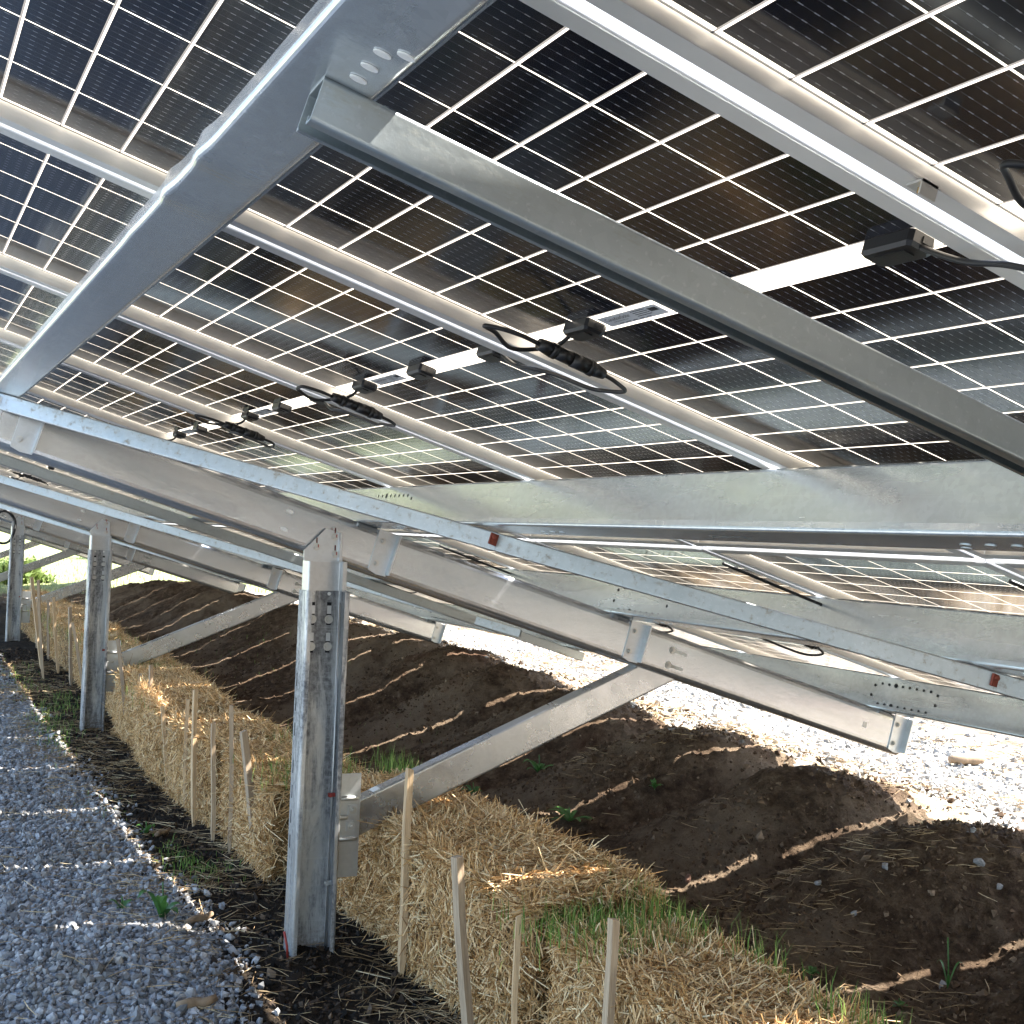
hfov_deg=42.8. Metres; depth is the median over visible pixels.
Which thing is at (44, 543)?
rafter
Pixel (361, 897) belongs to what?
straw bale
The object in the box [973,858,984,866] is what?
stone
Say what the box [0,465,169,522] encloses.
solar module
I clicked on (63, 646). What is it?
straw bale
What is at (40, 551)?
field
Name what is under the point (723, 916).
soil clods
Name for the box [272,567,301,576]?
solar module
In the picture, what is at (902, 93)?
solar module
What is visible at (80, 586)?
diagonal strut
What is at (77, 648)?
wooden stake
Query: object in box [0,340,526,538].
solar module
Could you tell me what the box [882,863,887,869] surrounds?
stone
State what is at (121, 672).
wooden stake
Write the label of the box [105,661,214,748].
straw bale
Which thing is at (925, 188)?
clamp
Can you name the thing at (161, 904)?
weed
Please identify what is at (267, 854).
straw bale
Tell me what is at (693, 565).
solar module
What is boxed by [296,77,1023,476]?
tie channel
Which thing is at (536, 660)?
loose straw
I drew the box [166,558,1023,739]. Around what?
purlin
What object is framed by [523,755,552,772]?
weed
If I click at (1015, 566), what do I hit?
solar module
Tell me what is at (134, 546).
tie channel
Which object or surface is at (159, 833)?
driftwood
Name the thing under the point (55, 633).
wooden stake
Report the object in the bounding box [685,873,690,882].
stone
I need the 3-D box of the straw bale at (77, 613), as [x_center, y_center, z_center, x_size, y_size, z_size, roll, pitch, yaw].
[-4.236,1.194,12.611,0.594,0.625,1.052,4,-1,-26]
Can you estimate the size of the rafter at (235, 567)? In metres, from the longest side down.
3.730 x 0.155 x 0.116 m
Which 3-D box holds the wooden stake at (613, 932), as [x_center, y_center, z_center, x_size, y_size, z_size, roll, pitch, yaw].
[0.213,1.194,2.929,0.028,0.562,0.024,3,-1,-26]
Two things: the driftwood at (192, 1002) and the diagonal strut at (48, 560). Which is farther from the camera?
the diagonal strut at (48, 560)
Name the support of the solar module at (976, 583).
on the purlin at (991, 641)
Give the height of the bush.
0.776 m
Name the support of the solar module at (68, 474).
attached to the purlin at (251, 147)
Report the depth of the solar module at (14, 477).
11.58 m
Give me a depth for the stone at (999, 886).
4.57 m
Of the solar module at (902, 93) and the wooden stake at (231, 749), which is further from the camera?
the wooden stake at (231, 749)
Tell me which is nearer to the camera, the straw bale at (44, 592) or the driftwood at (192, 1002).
the driftwood at (192, 1002)
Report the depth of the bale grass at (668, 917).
3.35 m
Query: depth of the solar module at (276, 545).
9.71 m
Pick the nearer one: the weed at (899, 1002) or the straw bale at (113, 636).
the weed at (899, 1002)
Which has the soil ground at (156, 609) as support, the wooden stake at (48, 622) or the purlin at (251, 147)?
the wooden stake at (48, 622)
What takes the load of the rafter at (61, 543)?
attached to the post
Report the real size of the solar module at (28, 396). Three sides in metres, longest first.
2.264 x 1.167 x 0.076 m
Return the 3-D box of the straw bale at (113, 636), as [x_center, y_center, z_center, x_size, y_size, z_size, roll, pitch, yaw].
[-3.404,1.235,10.858,0.594,0.573,1.052,2,0,-23]
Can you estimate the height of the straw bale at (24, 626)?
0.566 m
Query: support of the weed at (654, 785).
on the soil ground at (156, 609)
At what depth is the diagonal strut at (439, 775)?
4.61 m
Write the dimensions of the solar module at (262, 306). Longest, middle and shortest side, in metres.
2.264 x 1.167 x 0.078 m
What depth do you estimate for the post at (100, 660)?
8.70 m
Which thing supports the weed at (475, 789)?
on the soil ground at (156, 609)
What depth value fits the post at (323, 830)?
4.26 m
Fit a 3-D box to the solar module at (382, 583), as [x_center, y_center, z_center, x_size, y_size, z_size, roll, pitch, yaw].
[-0.586,0.488,8.569,2.264,0.102,1.079,21,-9,-24]
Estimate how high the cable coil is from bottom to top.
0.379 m
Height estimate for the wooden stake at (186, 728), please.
0.563 m
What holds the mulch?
on the soil ground at (156, 609)
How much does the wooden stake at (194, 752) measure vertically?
0.648 m
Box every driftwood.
[154,827,170,835]
[176,994,217,1009]
[184,911,213,923]
[777,869,795,874]
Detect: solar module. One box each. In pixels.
[0,0,1023,559]
[0,122,974,557]
[0,268,692,545]
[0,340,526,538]
[0,449,222,525]
[0,464,173,523]
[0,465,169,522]
[0,473,46,488]
[21,392,417,533]
[163,523,349,587]
[177,524,301,573]
[212,525,452,604]
[266,540,416,593]
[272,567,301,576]
[393,533,744,652]
[426,534,897,677]
[538,539,1023,694]
[585,0,1023,271]
[707,546,1023,676]
[994,559,1023,588]
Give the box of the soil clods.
[171,604,1023,1023]
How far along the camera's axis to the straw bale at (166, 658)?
9.13 m
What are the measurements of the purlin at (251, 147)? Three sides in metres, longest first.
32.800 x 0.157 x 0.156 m
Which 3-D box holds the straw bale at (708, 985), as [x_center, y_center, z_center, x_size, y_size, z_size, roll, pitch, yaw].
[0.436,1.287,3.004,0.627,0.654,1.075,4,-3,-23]
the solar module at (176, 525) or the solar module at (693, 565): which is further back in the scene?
the solar module at (176, 525)
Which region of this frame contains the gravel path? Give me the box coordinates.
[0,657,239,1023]
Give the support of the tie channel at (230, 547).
attached to the rafter at (235, 567)
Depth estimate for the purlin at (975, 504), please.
2.49 m
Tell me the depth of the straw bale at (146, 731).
7.09 m
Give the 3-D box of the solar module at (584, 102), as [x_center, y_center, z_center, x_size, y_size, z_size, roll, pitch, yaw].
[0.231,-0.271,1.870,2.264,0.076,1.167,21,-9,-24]
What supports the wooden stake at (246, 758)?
on the soil ground at (156, 609)
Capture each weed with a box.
[108,896,131,908]
[136,821,154,834]
[137,882,180,917]
[460,782,481,793]
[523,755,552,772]
[549,806,592,821]
[650,778,662,789]
[801,966,819,978]
[892,998,907,1007]
[937,937,964,987]
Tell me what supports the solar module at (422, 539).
on the purlin at (991, 641)
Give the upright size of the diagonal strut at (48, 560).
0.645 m
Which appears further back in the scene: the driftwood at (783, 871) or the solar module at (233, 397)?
the driftwood at (783, 871)
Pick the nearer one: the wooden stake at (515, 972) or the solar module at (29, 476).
the wooden stake at (515, 972)
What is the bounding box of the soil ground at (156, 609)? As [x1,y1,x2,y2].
[0,579,1023,1023]
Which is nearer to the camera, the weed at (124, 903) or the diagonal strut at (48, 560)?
the weed at (124, 903)
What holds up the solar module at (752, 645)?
on the purlin at (991, 641)
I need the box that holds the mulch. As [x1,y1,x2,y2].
[0,647,487,1023]
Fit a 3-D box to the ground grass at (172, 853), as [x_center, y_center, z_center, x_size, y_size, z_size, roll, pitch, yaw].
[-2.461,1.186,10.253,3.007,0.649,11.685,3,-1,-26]
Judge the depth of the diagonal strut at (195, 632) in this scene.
9.05 m
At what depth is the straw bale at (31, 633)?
14.14 m
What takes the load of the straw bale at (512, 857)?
on the soil ground at (156, 609)
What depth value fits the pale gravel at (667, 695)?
7.46 m
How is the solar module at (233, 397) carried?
on the purlin at (251, 147)
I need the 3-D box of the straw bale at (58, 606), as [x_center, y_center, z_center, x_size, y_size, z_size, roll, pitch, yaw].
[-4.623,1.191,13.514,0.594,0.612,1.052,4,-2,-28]
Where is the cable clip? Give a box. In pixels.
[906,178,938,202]
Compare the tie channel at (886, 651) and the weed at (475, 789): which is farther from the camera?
the weed at (475, 789)
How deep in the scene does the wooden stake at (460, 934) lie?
3.46 m
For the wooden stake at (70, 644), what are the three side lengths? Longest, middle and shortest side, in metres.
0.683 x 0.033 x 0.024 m
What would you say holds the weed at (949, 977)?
on the soil ground at (156, 609)
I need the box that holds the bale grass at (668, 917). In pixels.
[24,603,912,1023]
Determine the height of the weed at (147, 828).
0.069 m
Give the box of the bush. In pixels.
[0,554,56,584]
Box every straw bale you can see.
[21,592,68,634]
[22,586,49,595]
[25,598,73,642]
[33,600,84,648]
[43,606,84,662]
[56,617,124,672]
[62,628,137,688]
[105,633,171,704]
[105,653,194,716]
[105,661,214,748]
[119,670,245,788]
[148,699,292,827]
[200,727,372,883]
[286,759,521,955]
[357,794,676,1023]
[528,893,899,1023]
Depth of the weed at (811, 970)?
4.21 m
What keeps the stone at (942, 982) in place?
on the soil ground at (156, 609)
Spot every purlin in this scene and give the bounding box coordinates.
[0,0,495,397]
[90,459,1023,551]
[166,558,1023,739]
[204,543,1023,676]
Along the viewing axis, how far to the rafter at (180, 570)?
14.68 m
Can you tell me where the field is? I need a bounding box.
[0,532,271,593]
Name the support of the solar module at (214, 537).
on the purlin at (991, 641)
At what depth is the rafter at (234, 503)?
4.47 m
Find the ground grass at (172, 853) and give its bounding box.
[1,598,443,889]
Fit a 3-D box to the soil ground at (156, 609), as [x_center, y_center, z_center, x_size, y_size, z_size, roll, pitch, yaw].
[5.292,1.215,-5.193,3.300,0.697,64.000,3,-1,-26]
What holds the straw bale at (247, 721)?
on the soil ground at (156, 609)
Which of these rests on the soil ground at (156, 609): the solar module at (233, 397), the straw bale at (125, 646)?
the straw bale at (125, 646)
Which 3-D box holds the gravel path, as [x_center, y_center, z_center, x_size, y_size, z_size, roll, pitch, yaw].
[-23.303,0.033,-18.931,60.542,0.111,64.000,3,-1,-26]
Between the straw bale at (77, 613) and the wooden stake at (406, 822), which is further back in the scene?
the straw bale at (77, 613)
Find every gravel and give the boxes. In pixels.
[290,602,1023,831]
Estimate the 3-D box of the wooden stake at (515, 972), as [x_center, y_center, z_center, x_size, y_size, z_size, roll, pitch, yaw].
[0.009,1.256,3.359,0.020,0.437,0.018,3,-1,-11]
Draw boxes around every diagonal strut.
[0,541,40,558]
[0,549,79,581]
[30,562,146,610]
[121,592,298,667]
[359,665,673,834]
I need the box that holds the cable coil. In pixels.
[0,509,16,544]
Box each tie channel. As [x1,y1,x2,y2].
[0,393,1023,700]
[0,453,584,660]
[0,475,521,637]
[0,502,273,591]
[0,503,249,583]
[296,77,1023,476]
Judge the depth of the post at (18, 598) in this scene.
14.09 m
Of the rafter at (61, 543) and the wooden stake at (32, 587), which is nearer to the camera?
the wooden stake at (32, 587)
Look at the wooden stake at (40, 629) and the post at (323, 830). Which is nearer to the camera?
the post at (323, 830)
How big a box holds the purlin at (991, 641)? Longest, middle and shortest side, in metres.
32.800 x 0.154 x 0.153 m
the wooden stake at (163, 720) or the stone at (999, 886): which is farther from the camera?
the wooden stake at (163, 720)
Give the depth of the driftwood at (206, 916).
4.42 m
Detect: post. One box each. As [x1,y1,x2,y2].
[5,516,30,641]
[79,519,120,731]
[283,528,361,958]
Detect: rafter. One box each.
[0,397,913,754]
[0,483,445,643]
[0,508,245,593]
[0,520,154,574]
[0,527,87,558]
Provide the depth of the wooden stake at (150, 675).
7.41 m
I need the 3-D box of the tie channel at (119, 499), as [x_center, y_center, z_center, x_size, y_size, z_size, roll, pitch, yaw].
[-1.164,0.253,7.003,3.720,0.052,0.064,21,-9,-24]
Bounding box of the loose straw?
[0,616,1023,1023]
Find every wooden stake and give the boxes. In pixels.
[30,577,40,668]
[37,580,43,678]
[47,600,49,658]
[52,597,58,672]
[68,607,72,685]
[71,622,81,684]
[116,639,125,717]
[149,665,152,687]
[160,706,169,794]
[183,699,189,810]
[191,689,197,826]
[210,722,215,841]
[227,705,233,852]
[239,730,254,861]
[397,768,413,977]
[451,855,473,1023]
[511,914,521,1023]
[602,918,619,1023]
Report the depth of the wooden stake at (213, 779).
5.72 m
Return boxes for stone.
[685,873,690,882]
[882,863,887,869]
[939,979,946,988]
[948,754,985,764]
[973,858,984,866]
[997,883,1002,889]
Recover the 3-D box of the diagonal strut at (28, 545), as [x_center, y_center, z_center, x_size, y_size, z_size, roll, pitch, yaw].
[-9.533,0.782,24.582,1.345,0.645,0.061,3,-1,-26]
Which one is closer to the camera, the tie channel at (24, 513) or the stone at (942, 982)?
the stone at (942, 982)
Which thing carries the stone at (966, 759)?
on the pale gravel at (667, 695)
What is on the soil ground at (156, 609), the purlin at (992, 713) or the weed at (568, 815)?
the weed at (568, 815)

